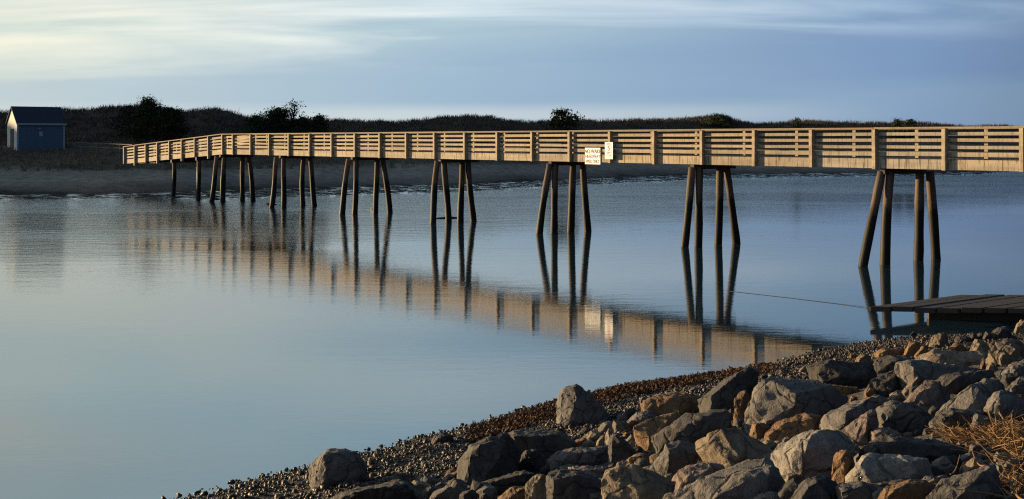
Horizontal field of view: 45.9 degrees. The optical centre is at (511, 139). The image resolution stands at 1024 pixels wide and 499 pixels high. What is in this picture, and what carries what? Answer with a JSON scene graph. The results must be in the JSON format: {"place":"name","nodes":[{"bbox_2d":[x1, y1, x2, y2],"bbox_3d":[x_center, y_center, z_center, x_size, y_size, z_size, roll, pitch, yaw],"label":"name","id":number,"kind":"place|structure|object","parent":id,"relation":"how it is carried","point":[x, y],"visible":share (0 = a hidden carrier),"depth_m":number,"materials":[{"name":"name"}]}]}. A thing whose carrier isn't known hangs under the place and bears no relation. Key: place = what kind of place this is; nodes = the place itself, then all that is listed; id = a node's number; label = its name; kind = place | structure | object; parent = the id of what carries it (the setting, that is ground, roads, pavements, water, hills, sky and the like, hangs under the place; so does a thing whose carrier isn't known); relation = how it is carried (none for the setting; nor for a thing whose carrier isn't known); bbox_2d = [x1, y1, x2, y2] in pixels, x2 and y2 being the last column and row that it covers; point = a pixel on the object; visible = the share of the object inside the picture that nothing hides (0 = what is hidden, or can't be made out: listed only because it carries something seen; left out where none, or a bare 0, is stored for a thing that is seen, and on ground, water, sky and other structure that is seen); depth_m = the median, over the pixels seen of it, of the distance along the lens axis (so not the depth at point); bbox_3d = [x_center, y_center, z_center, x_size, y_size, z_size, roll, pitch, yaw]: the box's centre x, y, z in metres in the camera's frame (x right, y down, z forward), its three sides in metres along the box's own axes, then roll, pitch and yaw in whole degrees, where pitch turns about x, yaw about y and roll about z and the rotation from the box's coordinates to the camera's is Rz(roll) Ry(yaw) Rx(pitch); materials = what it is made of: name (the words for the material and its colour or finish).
{"place":"outdoors","nodes":[
{"label":"outdoors","id":0,"kind":"place"},
{"bbox_2d":[0,109,1018,198],"bbox_3d":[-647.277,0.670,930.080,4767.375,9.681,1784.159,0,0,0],"label":"shore terrain","id":1,"kind":"structure","parent":0,"point":[65,183],"depth_m":115.30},
{"bbox_2d":[5,106,66,150],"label":"shed","id":2,"kind":"structure","parent":1,"relation":"on","point":[33,128],"depth_m":113.45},
{"bbox_2d":[66,140,132,166],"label":"rail fence","id":3,"kind":"object","parent":1,"relation":"on","point":[108,147],"visible":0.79,"depth_m":108.60,"materials":[{"name":"brown wood"}]},
{"bbox_2d":[99,103,143,138],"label":"dune shrub","id":4,"kind":"object","parent":1,"relation":"on","point":[124,119],"visible":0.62,"depth_m":127.96,"materials":[{"name":"green plant"}]},
{"bbox_2d":[117,94,173,139],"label":"cedar tree","id":5,"kind":"object","parent":1,"relation":"on","point":[146,108],"visible":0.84,"depth_m":125.69,"materials":[{"name":"green plant"}]},
{"bbox_2d":[142,106,198,141],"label":"cedar tree","id":6,"kind":"object","parent":1,"relation":"on","point":[170,122],"visible":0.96,"depth_m":124.93,"materials":[{"name":"green plant"}]},
{"bbox_2d":[235,112,276,145],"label":"cedar tree","id":7,"kind":"object","parent":1,"relation":"on","point":[257,121],"visible":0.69,"depth_m":124.12,"materials":[{"name":"green plant"}]},
{"bbox_2d":[256,103,304,145],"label":"cedar tree","id":8,"kind":"object","parent":1,"relation":"on","point":[275,116],"visible":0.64,"depth_m":125.46,"materials":[{"name":"green plant"}]},
{"bbox_2d":[282,99,306,120],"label":"scraggly pine","id":9,"kind":"object","parent":1,"relation":"on","point":[293,106],"visible":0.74,"depth_m":127.75,"materials":[{"name":"green plant"}]},
{"bbox_2d":[282,115,321,145],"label":"cedar tree","id":10,"kind":"object","parent":1,"relation":"on","point":[301,122],"visible":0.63,"depth_m":125.72,"materials":[{"name":"green plant"}]},
{"bbox_2d":[306,112,336,145],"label":"cedar tree","id":11,"kind":"object","parent":1,"relation":"on","point":[320,120],"visible":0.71,"depth_m":126.59,"materials":[{"name":"green plant"}]},
{"bbox_2d":[0,106,1014,171],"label":"beach grass","id":12,"kind":"structure","parent":1,"relation":"on","point":[102,162],"depth_m":120.44,"materials":[{"name":"plant"}]},
{"bbox_2d":[0,103,1018,145],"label":"dune shrubbery","id":13,"kind":"object","parent":1,"relation":"on","point":[381,124],"visible":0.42,"depth_m":163.52,"materials":[{"name":"plant"}]},
{"bbox_2d":[541,107,584,152],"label":"wind blown pine","id":14,"kind":"object","parent":1,"relation":"on","point":[556,122],"visible":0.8,"depth_m":139.71,"materials":[{"name":"green plant"}]},
{"bbox_2d":[123,126,1023,266],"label":"footbridge","id":15,"kind":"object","parent":1,"relation":"on","point":[699,161],"visible":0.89,"depth_m":51.05,"materials":[{"name":"brown wood"}]},
{"bbox_2d":[585,148,600,163],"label":"no wake sign","id":16,"kind":"object","parent":15,"relation":"attached to","point":[592,155],"visible":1,"depth_m":52.78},
{"bbox_2d":[605,142,612,158],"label":"speed limit sign","id":17,"kind":"object","parent":15,"relation":"attached to","point":[608,150],"visible":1,"depth_m":51.70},
{"bbox_2d":[695,113,743,128],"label":"dune shrub","id":18,"kind":"object","parent":1,"relation":"on","point":[720,120],"visible":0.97,"depth_m":194.64,"materials":[{"name":"green plant"}]},
{"bbox_2d":[885,118,907,138],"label":"tree","id":19,"kind":"object","parent":1,"relation":"on","point":[894,123],"visible":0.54,"depth_m":191.57,"materials":[{"name":"green plant"}]},
{"bbox_2d":[901,118,923,138],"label":"pine tree","id":20,"kind":"object","parent":1,"relation":"on","point":[909,123],"visible":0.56,"depth_m":192.39,"materials":[{"name":"green plant"}]},
{"bbox_2d":[0,171,1023,498],"bbox_3d":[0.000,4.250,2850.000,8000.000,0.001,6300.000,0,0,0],"label":"water","id":21,"kind":"structure","parent":0,"point":[154,347],"depth_m":31.04,"materials":[{"name":"blue liquid"}]},
{"bbox_2d":[870,294,1023,320],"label":"float","id":22,"kind":"object","parent":21,"relation":"on","point":[996,307],"visible":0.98,"depth_m":28.51,"materials":[{"name":"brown wood"}]},
{"bbox_2d":[0,0,1023,125],"label":"sky","id":23,"kind":"structure","parent":0,"point":[943,61],"materials":[{"name":"blue"}]},
{"bbox_2d":[195,334,1023,498],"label":"shore ground","id":24,"kind":"structure","parent":0,"point":[859,394],"depth_m":14.91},
{"bbox_2d":[308,448,367,488],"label":"boulder","id":25,"kind":"object","parent":24,"relation":"on","point":[332,467],"visible":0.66,"depth_m":14.12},
{"bbox_2d":[331,479,422,498],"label":"boulder","id":26,"kind":"object","parent":24,"relation":"on","point":[397,489],"visible":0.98,"depth_m":12.15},
{"bbox_2d":[388,473,411,481],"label":"rubble stone","id":27,"kind":"object","parent":24,"relation":"on","point":[403,476],"visible":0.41,"depth_m":13.75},
{"bbox_2d":[411,480,431,490],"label":"rubble stone","id":28,"kind":"object","parent":24,"relation":"on","point":[421,485],"visible":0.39,"depth_m":12.91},
{"bbox_2d":[422,487,437,498],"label":"rubble stone","id":29,"kind":"object","parent":24,"relation":"on","point":[427,492],"visible":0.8,"depth_m":12.03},
{"bbox_2d":[420,475,439,485],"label":"rubble stone","id":30,"kind":"object","parent":24,"relation":"on","point":[431,480],"visible":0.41,"depth_m":13.38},
{"bbox_2d":[429,486,452,498],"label":"rock","id":31,"kind":"object","parent":24,"relation":"on","point":[444,492],"visible":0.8,"depth_m":11.76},
{"bbox_2d":[431,433,453,443],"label":"rock","id":32,"kind":"object","parent":24,"relation":"on","point":[441,437],"visible":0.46,"depth_m":16.50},
{"bbox_2d":[444,478,467,498],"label":"rubble stone","id":33,"kind":"object","parent":24,"relation":"on","point":[458,486],"visible":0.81,"depth_m":11.76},
{"bbox_2d":[459,489,478,498],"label":"rubble stone","id":34,"kind":"object","parent":24,"relation":"on","point":[470,494],"visible":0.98,"depth_m":10.71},
{"bbox_2d":[470,480,491,491],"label":"rubble stone","id":35,"kind":"object","parent":24,"relation":"on","point":[476,486],"visible":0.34,"depth_m":11.11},
{"bbox_2d":[476,485,497,498],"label":"rubble stone","id":36,"kind":"object","parent":24,"relation":"on","point":[491,490],"visible":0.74,"depth_m":10.95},
{"bbox_2d":[457,432,520,481],"bbox_3d":[-0.256,3.582,13.102,0.712,0.857,0.722,0,0,0],"label":"boulder","id":37,"kind":"object","parent":24,"relation":"on","point":[488,458],"visible":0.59,"depth_m":12.82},
{"bbox_2d":[482,470,534,494],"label":"boulder","id":38,"kind":"object","parent":24,"relation":"on","point":[503,484],"visible":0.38,"depth_m":12.06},
{"bbox_2d":[498,486,525,498],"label":"rock","id":39,"kind":"object","parent":24,"relation":"on","point":[516,492],"visible":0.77,"depth_m":10.27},
{"bbox_2d":[518,449,545,471],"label":"boulder","id":40,"kind":"object","parent":24,"relation":"on","point":[532,460],"visible":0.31,"depth_m":13.37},
{"bbox_2d":[524,473,546,498],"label":"boulder","id":41,"kind":"object","parent":24,"relation":"on","point":[535,487],"visible":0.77,"depth_m":9.59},
{"bbox_2d":[508,428,576,459],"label":"boulder","id":42,"kind":"object","parent":24,"relation":"on","point":[548,444],"visible":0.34,"depth_m":14.05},
{"bbox_2d":[545,469,600,498],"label":"boulder","id":43,"kind":"object","parent":24,"relation":"on","point":[569,484],"visible":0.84,"depth_m":8.57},
{"bbox_2d":[548,446,607,471],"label":"boulder","id":44,"kind":"object","parent":24,"relation":"on","point":[590,456],"visible":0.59,"depth_m":12.85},
{"bbox_2d":[556,384,606,424],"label":"boulder","id":45,"kind":"object","parent":24,"relation":"on","point":[576,404],"visible":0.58,"depth_m":17.11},
{"bbox_2d":[568,465,606,477],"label":"rock","id":46,"kind":"object","parent":24,"relation":"on","point":[598,471],"visible":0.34,"depth_m":11.18,"materials":[{"name":"grey stone"}]},
{"bbox_2d":[161,332,1023,498],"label":"pebbles","id":47,"kind":"object","parent":24,"relation":"on","point":[902,341],"visible":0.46,"depth_m":16.45,"materials":[{"name":"gravel"}]},
{"bbox_2d":[465,362,781,442],"bbox_3d":[1.901,4.148,19.806,8.398,0.238,1.657,0,0,-44],"label":"seaweed","id":48,"kind":"object","parent":47,"relation":"on","point":[512,423],"visible":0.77,"depth_m":19.32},
{"bbox_2d":[584,430,601,441],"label":"rubble stone","id":49,"kind":"object","parent":24,"relation":"on","point":[594,436],"visible":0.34,"depth_m":15.13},
{"bbox_2d":[598,421,612,431],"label":"rubble stone","id":50,"kind":"object","parent":24,"relation":"on","point":[605,426],"visible":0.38,"depth_m":16.10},
{"bbox_2d":[612,421,628,432],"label":"rock","id":51,"kind":"object","parent":24,"relation":"on","point":[617,426],"visible":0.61,"depth_m":15.86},
{"bbox_2d":[607,433,636,464],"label":"boulder","id":52,"kind":"object","parent":24,"relation":"on","point":[620,449],"visible":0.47,"depth_m":12.38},
{"bbox_2d":[601,464,675,498],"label":"boulder","id":53,"kind":"object","parent":24,"relation":"on","point":[631,481],"visible":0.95,"depth_m":7.52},
{"bbox_2d":[627,410,657,423],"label":"rock","id":54,"kind":"object","parent":24,"relation":"on","point":[640,416],"visible":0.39,"depth_m":16.28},
{"bbox_2d":[634,458,650,466],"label":"rock","id":55,"kind":"object","parent":24,"relation":"on","point":[642,462],"visible":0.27,"depth_m":11.19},
{"bbox_2d":[633,412,680,450],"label":"boulder","id":56,"kind":"object","parent":24,"relation":"on","point":[645,431],"visible":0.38,"depth_m":13.53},
{"bbox_2d":[639,391,702,415],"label":"boulder","id":57,"kind":"object","parent":24,"relation":"on","point":[680,403],"visible":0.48,"depth_m":16.50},
{"bbox_2d":[649,440,698,476],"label":"boulder","id":58,"kind":"object","parent":24,"relation":"on","point":[674,457],"visible":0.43,"depth_m":9.51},
{"bbox_2d":[651,408,731,453],"bbox_3d":[1.823,3.041,12.310,0.838,0.622,0.770,0,0,0],"label":"boulder","id":59,"kind":"object","parent":24,"relation":"on","point":[693,428],"visible":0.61,"depth_m":12.05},
{"bbox_2d":[672,462,724,491],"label":"boulder","id":60,"kind":"object","parent":24,"relation":"on","point":[685,475],"visible":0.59,"depth_m":7.89,"materials":[{"name":"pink stone"}]},
{"bbox_2d":[662,458,784,498],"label":"boulder","id":61,"kind":"object","parent":24,"relation":"on","point":[748,479],"visible":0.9,"depth_m":6.45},
{"bbox_2d":[697,367,757,412],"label":"boulder","id":62,"kind":"object","parent":24,"relation":"on","point":[722,394],"visible":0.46,"depth_m":15.92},
{"bbox_2d":[695,428,773,468],"bbox_3d":[1.685,2.402,8.998,0.635,0.560,0.568,0,0,0],"label":"boulder","id":63,"kind":"object","parent":24,"relation":"on","point":[728,447],"visible":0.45,"depth_m":8.85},
{"bbox_2d":[733,390,750,425],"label":"rock","id":64,"kind":"object","parent":24,"relation":"on","point":[742,399],"visible":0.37,"depth_m":14.39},
{"bbox_2d":[749,423,769,439],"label":"rock","id":65,"kind":"object","parent":24,"relation":"on","point":[758,431],"visible":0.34,"depth_m":11.46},
{"bbox_2d":[753,491,776,498],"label":"rock","id":66,"kind":"object","parent":24,"relation":"on","point":[767,495],"visible":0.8,"depth_m":6.35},
{"bbox_2d":[776,478,799,498],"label":"rubble stone","id":67,"kind":"object","parent":24,"relation":"on","point":[787,489],"visible":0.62,"depth_m":6.28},
{"bbox_2d":[764,413,821,440],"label":"boulder","id":68,"kind":"object","parent":24,"relation":"on","point":[791,427],"visible":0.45,"depth_m":10.75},
{"bbox_2d":[741,376,847,433],"bbox_3d":[2.820,2.728,12.002,1.073,0.781,0.919,0,0,0],"label":"boulder","id":69,"kind":"object","parent":24,"relation":"on","point":[773,400],"visible":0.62,"depth_m":11.73,"materials":[{"name":"stone"}]},
{"bbox_2d":[771,429,855,482],"bbox_3d":[1.799,1.981,7.223,0.507,0.532,0.442,0,0,0],"label":"boulder","id":70,"kind":"object","parent":24,"relation":"on","point":[807,454],"visible":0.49,"depth_m":7.08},
{"bbox_2d":[790,476,837,498],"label":"boulder","id":71,"kind":"object","parent":24,"relation":"on","point":[818,487],"visible":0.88,"depth_m":6.07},
{"bbox_2d":[806,359,876,387],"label":"boulder","id":72,"kind":"object","parent":24,"relation":"on","point":[852,374],"visible":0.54,"depth_m":15.97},
{"bbox_2d":[825,383,859,394],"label":"rock","id":73,"kind":"object","parent":24,"relation":"on","point":[846,390],"visible":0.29,"depth_m":14.76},
{"bbox_2d":[831,449,854,481],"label":"boulder","id":74,"kind":"object","parent":24,"relation":"on","point":[843,464],"visible":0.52,"depth_m":6.75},
{"bbox_2d":[819,397,878,429],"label":"boulder","id":75,"kind":"object","parent":24,"relation":"on","point":[842,416],"visible":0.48,"depth_m":10.45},
{"bbox_2d":[835,481,877,498],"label":"boulder","id":76,"kind":"object","parent":24,"relation":"on","point":[857,490],"visible":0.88,"depth_m":5.97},
{"bbox_2d":[840,409,878,445],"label":"boulder","id":77,"kind":"object","parent":24,"relation":"on","point":[858,430],"visible":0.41,"depth_m":8.76,"materials":[{"name":"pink stone"}]},
{"bbox_2d":[855,353,871,362],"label":"rock","id":78,"kind":"object","parent":24,"relation":"on","point":[863,357],"visible":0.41,"depth_m":21.38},
{"bbox_2d":[863,370,901,398],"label":"boulder","id":79,"kind":"object","parent":24,"relation":"on","point":[885,384],"visible":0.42,"depth_m":13.36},
{"bbox_2d":[869,427,901,440],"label":"rock","id":80,"kind":"object","parent":24,"relation":"on","point":[875,433],"visible":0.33,"depth_m":8.66,"materials":[{"name":"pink stone"}]},
{"bbox_2d":[845,453,932,482],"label":"boulder","id":81,"kind":"object","parent":24,"relation":"on","point":[872,467],"visible":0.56,"depth_m":6.61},
{"bbox_2d":[874,347,903,357],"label":"rock","id":82,"kind":"object","parent":24,"relation":"on","point":[882,352],"visible":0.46,"depth_m":22.09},
{"bbox_2d":[873,354,914,373],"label":"boulder","id":83,"kind":"object","parent":24,"relation":"on","point":[885,364],"visible":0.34,"depth_m":19.14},
{"bbox_2d":[889,390,905,401],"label":"rock","id":84,"kind":"object","parent":24,"relation":"on","point":[897,395],"visible":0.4,"depth_m":11.72,"materials":[{"name":"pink stone"}]},
{"bbox_2d":[875,400,932,434],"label":"boulder","id":85,"kind":"object","parent":24,"relation":"on","point":[900,417],"visible":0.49,"depth_m":8.93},
{"bbox_2d":[876,478,935,498],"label":"boulder","id":86,"kind":"object","parent":24,"relation":"on","point":[910,488],"visible":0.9,"depth_m":5.80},
{"bbox_2d":[901,376,918,395],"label":"rock","id":87,"kind":"object","parent":24,"relation":"on","point":[912,383],"visible":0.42,"depth_m":12.70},
{"bbox_2d":[857,434,964,463],"bbox_3d":[2.394,1.919,7.265,0.631,0.336,0.492,0,0,0],"label":"boulder","id":88,"kind":"object","parent":24,"relation":"on","point":[931,450],"visible":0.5,"depth_m":7.09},
{"bbox_2d":[904,341,920,355],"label":"rock","id":89,"kind":"object","parent":24,"relation":"on","point":[912,348],"visible":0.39,"depth_m":21.77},
{"bbox_2d":[904,380,950,411],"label":"boulder","id":90,"kind":"object","parent":24,"relation":"on","point":[926,395],"visible":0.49,"depth_m":10.50,"materials":[{"name":"grey stone"}]},
{"bbox_2d":[931,464,944,474],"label":"rock","id":91,"kind":"object","parent":24,"relation":"on","point":[938,469],"visible":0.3,"depth_m":6.71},
{"bbox_2d":[929,333,948,346],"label":"rock","id":92,"kind":"object","parent":24,"relation":"on","point":[940,339],"visible":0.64,"depth_m":23.39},
{"bbox_2d":[894,359,985,389],"bbox_3d":[4.786,2.662,13.550,1.075,0.442,0.760,0,0,0],"label":"boulder","id":93,"kind":"object","parent":24,"relation":"on","point":[907,371],"visible":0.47,"depth_m":13.31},
{"bbox_2d":[932,456,952,467],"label":"rubble stone","id":94,"kind":"object","parent":24,"relation":"on","point":[944,461],"visible":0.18,"depth_m":6.85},
{"bbox_2d":[915,349,988,366],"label":"boulder","id":95,"kind":"object","parent":24,"relation":"on","point":[964,358],"visible":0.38,"depth_m":14.98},
{"bbox_2d":[944,464,959,475],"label":"rubble stone","id":96,"kind":"object","parent":24,"relation":"on","point":[949,469],"visible":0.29,"depth_m":6.65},
{"bbox_2d":[950,342,964,350],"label":"rock","id":97,"kind":"object","parent":24,"relation":"on","point":[956,346],"visible":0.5,"depth_m":21.66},
{"bbox_2d":[932,408,985,433],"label":"boulder","id":98,"kind":"object","parent":24,"relation":"on","point":[944,418],"visible":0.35,"depth_m":8.28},
{"bbox_2d":[954,336,972,342],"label":"rock","id":99,"kind":"object","parent":24,"relation":"on","point":[960,339],"visible":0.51,"depth_m":23.78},
{"bbox_2d":[925,464,1002,498],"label":"boulder","id":100,"kind":"object","parent":24,"relation":"on","point":[984,478],"visible":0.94,"depth_m":5.61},
{"bbox_2d":[935,370,993,394],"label":"boulder","id":101,"kind":"object","parent":24,"relation":"on","point":[955,383],"visible":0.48,"depth_m":11.34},
{"bbox_2d":[927,377,1005,427],"bbox_3d":[3.352,2.005,8.876,0.639,0.519,0.514,0,0,0],"label":"boulder","id":102,"kind":"object","parent":24,"relation":"on","point":[975,396],"visible":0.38,"depth_m":8.76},
{"bbox_2d":[959,453,978,464],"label":"rubble stone","id":103,"kind":"object","parent":24,"relation":"on","point":[966,457],"visible":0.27,"depth_m":6.89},
{"bbox_2d":[923,393,1023,497],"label":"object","id":104,"kind":"object","parent":24,"relation":"on","point":[992,433],"visible":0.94,"depth_m":7.33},
{"bbox_2d":[963,457,985,472],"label":"rubble stone","id":105,"kind":"object","parent":24,"relation":"on","point":[971,464],"visible":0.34,"depth_m":6.57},
{"bbox_2d":[968,442,985,453],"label":"rubble stone","id":106,"kind":"object","parent":24,"relation":"on","point":[977,447],"visible":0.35,"depth_m":7.29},
{"bbox_2d":[969,339,990,351],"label":"boulder","id":107,"kind":"object","parent":24,"relation":"on","point":[979,345],"visible":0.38,"depth_m":20.75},
{"bbox_2d":[970,413,1001,430],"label":"rock","id":108,"kind":"object","parent":24,"relation":"on","point":[977,418],"visible":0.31,"depth_m":8.01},
{"bbox_2d":[988,488,1005,498],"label":"rubble stone","id":109,"kind":"object","parent":24,"relation":"on","point":[998,491],"visible":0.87,"depth_m":5.56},
{"bbox_2d":[991,326,1012,339],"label":"boulder","id":110,"kind":"object","parent":24,"relation":"on","point":[1003,332],"visible":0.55,"depth_m":23.63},
{"bbox_2d":[983,390,1023,420],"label":"boulder","id":111,"kind":"object","parent":24,"relation":"on","point":[1004,403],"visible":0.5,"depth_m":8.33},
{"bbox_2d":[985,338,1023,364],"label":"boulder","id":112,"kind":"object","parent":24,"relation":"on","point":[1014,348],"visible":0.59,"depth_m":14.17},
{"bbox_2d":[998,352,1011,365],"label":"rock","id":113,"kind":"object","parent":24,"relation":"on","point":[1004,358],"visible":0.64,"depth_m":13.70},
{"bbox_2d":[1000,372,1021,388],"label":"rock","id":114,"kind":"object","parent":24,"relation":"on","point":[1007,379],"visible":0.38,"depth_m":10.73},
{"bbox_2d":[999,359,1023,380],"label":"boulder","id":115,"kind":"object","parent":24,"relation":"on","point":[1016,367],"visible":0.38,"depth_m":11.53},
{"bbox_2d":[1005,376,1023,394],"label":"boulder","id":116,"kind":"object","parent":24,"relation":"on","point":[1017,385],"visible":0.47,"depth_m":9.47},
{"bbox_2d":[1014,319,1023,332],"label":"boulder","id":117,"kind":"object","parent":24,"relation":"on","point":[1019,327],"visible":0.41,"depth_m":26.58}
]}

